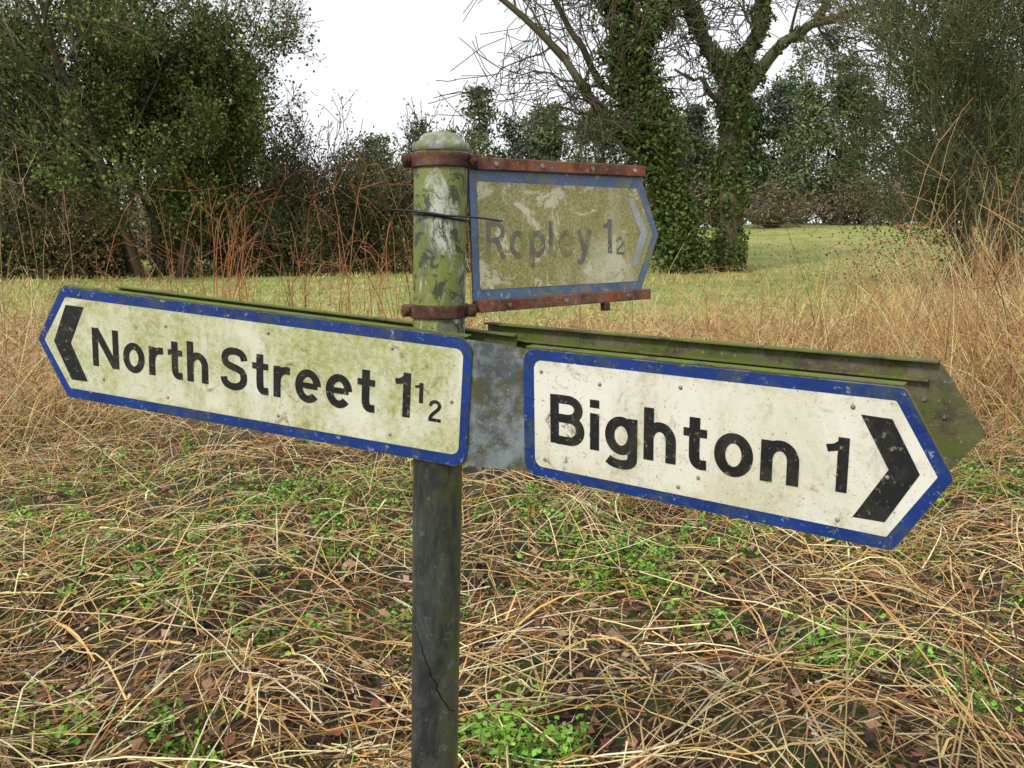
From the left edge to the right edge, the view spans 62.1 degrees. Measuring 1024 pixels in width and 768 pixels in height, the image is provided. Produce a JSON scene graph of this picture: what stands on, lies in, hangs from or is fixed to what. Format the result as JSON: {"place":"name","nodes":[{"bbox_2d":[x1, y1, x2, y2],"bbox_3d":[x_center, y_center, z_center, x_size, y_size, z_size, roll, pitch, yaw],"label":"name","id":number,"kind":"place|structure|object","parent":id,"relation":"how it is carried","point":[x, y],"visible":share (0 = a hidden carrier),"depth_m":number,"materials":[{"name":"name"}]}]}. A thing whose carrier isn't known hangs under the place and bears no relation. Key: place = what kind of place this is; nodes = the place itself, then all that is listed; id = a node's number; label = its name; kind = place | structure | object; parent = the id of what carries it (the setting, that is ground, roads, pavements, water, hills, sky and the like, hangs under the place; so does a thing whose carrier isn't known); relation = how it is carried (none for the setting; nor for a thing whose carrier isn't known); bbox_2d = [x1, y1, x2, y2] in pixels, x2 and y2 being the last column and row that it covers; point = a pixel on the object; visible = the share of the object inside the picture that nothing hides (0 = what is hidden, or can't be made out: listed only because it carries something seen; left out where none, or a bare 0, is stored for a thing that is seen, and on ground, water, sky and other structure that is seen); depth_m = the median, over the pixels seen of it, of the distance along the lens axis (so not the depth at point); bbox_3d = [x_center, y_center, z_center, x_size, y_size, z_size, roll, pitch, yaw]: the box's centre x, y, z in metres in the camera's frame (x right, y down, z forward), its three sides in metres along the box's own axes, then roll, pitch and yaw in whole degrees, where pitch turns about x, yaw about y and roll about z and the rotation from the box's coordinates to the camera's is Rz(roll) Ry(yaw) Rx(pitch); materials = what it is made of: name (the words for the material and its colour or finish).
{"place":"outdoors","nodes":[
{"label":"outdoors","id":0,"kind":"place"},
{"bbox_2d":[0,223,1023,767],"bbox_3d":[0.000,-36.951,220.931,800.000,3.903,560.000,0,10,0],"label":"ground","id":1,"kind":"structure","parent":0,"point":[778,235],"depth_m":3.89,"materials":[{"name":"plant"}]},
{"bbox_2d":[0,177,104,279],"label":"hedgerow shrub","id":2,"kind":"object","parent":1,"relation":"on","point":[13,237],"visible":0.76,"depth_m":37.16,"materials":[{"name":"green plant"}]},
{"bbox_2d":[1,136,105,268],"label":"hedgerow shrub","id":3,"kind":"object","parent":1,"relation":"on","point":[41,203],"visible":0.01,"depth_m":41.82,"materials":[{"name":"green plant"}]},
{"bbox_2d":[3,185,146,279],"bbox_3d":[-19.509,-6.522,38.426,5.892,4.904,6.357,8,12,40],"label":"hedgerow shrub","id":4,"kind":"object","parent":1,"relation":"on","point":[96,250],"visible":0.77,"depth_m":37.62,"materials":[{"name":"green plant"}]},
{"bbox_2d":[0,95,175,271],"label":"hedgerow shrub","id":5,"kind":"object","parent":1,"relation":"on","point":[47,194],"visible":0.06,"depth_m":44.85,"materials":[{"name":"green plant"}]},
{"bbox_2d":[0,0,335,277],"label":"ivy clad tree","id":6,"kind":"object","parent":1,"relation":"on","point":[141,72],"visible":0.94,"depth_m":36.52,"materials":[{"name":"green plant"}]},
{"bbox_2d":[134,148,296,276],"bbox_3d":[-14.128,-7.951,40.351,7.522,6.332,6.015,0,10,0],"label":"hedgerow shrub","id":7,"kind":"object","parent":1,"relation":"on","point":[176,245],"visible":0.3,"depth_m":39.91,"materials":[{"name":"brown plant"}]},
{"bbox_2d":[207,192,347,276],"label":"hedgerow shrub","id":8,"kind":"object","parent":1,"relation":"on","point":[268,236],"visible":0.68,"depth_m":40.22,"materials":[{"name":"green plant"}]},
{"bbox_2d":[195,74,376,271],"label":"hedgerow shrub","id":9,"kind":"object","parent":1,"relation":"on","point":[298,142],"visible":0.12,"depth_m":44.55,"materials":[{"name":"green plant"}]},
{"bbox_2d":[214,89,407,274],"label":"hedgerow shrub","id":10,"kind":"object","parent":1,"relation":"on","point":[303,191],"visible":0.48,"depth_m":43.76,"materials":[{"name":"green plant"}]},
{"bbox_2d":[262,126,413,272],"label":"hedgerow shrub","id":11,"kind":"object","parent":1,"relation":"on","point":[355,190],"visible":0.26,"depth_m":45.38,"materials":[{"name":"green plant"}]},
{"bbox_2d":[321,83,507,273],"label":"hedgerow shrub","id":12,"kind":"object","parent":1,"relation":"on","point":[402,186],"visible":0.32,"depth_m":43.87,"materials":[{"name":"green plant"}]},
{"bbox_2d":[389,131,529,767],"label":"signpost","id":13,"kind":"object","parent":1,"relation":"on","point":[440,163],"visible":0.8,"depth_m":1.39,"materials":[{"name":"metal"}]},
{"bbox_2d":[39,284,517,465],"bbox_3d":[-0.461,-0.036,1.554,0.949,0.219,0.107,8,14,18],"label":"road direction sign","id":14,"kind":"object","parent":13,"relation":"attached to","point":[397,387],"visible":0.94,"depth_m":1.49,"materials":[{"name":"metal"}]},
{"bbox_2d":[468,157,657,312],"bbox_3d":[0.112,-0.265,1.549,0.456,0.271,0.028,-9,11,-37],"label":"road direction sign","id":15,"kind":"object","parent":13,"relation":"attached to","point":[563,233],"visible":0.98,"depth_m":1.52,"materials":[{"name":"metal"}]},
{"bbox_2d":[484,322,984,549],"bbox_3d":[0.241,0.052,1.245,0.781,0.224,0.107,8,15,36],"label":"road direction sign","id":16,"kind":"object","parent":13,"relation":"attached to","point":[870,450],"visible":0.94,"depth_m":1.14,"materials":[{"name":"metal"}]},
{"bbox_2d":[385,134,549,270],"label":"hedgerow shrub","id":17,"kind":"object","parent":1,"relation":"on","point":[519,153],"depth_m":45.25,"materials":[{"name":"green plant"}]},
{"bbox_2d":[0,227,1021,356],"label":"field grass","id":18,"kind":"structure","parent":1,"relation":"on","point":[324,276],"depth_m":31.03,"materials":[{"name":"plant"}]},
{"bbox_2d":[0,173,1023,767],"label":"dry grass","id":19,"kind":"structure","parent":1,"relation":"on","point":[26,379],"depth_m":3.66,"materials":[{"name":"plant"}]},
{"bbox_2d":[0,97,1023,564],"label":"bramble thicket","id":20,"kind":"object","parent":1,"relation":"on","point":[632,317],"visible":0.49,"depth_m":7.94,"materials":[{"name":"brown plant"}]},
{"bbox_2d":[0,380,1023,767],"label":"green weeds","id":21,"kind":"object","parent":1,"relation":"on","point":[494,730],"visible":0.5,"depth_m":3.85,"materials":[{"name":"green plant"}]},
{"bbox_2d":[0,388,1023,767],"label":"fallen leaves","id":22,"kind":"object","parent":1,"relation":"on","point":[136,740],"visible":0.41,"depth_m":3.32,"materials":[{"name":"plant"}]},
{"bbox_2d":[4,25,1023,259],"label":"distant woodland","id":23,"kind":"object","parent":1,"relation":"on","point":[778,193],"visible":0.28,"depth_m":81.56,"materials":[{"name":"green plant"}]},
{"bbox_2d":[428,0,782,274],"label":"oak tree","id":24,"kind":"object","parent":1,"relation":"on","point":[641,127],"visible":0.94,"depth_m":42.32,"materials":[{"name":"green plant"}]},
{"bbox_2d":[540,0,1020,272],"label":"oak tree","id":25,"kind":"object","parent":1,"relation":"on","point":[729,187],"visible":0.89,"depth_m":43.69,"materials":[{"name":"green plant"}]},
{"bbox_2d":[698,0,1023,293],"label":"hawthorn tree","id":26,"kind":"object","parent":1,"relation":"on","point":[949,62],"visible":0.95,"depth_m":26.47,"materials":[{"name":"green plant"}]},
{"bbox_2d":[800,0,1023,277],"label":"hawthorn tree","id":27,"kind":"object","parent":1,"relation":"on","point":[950,205],"visible":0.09,"depth_m":35.61,"materials":[{"name":"green plant"}]},
{"bbox_2d":[917,192,1023,289],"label":"hedgerow shrub","id":28,"kind":"object","parent":1,"relation":"on","point":[1002,238],"visible":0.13,"depth_m":28.44,"materials":[{"name":"brown plant"}]},
{"bbox_2d":[0,0,1023,226],"label":"sky","id":29,"kind":"structure","parent":0,"point":[387,51],"materials":[{"name":"white"}]}
]}

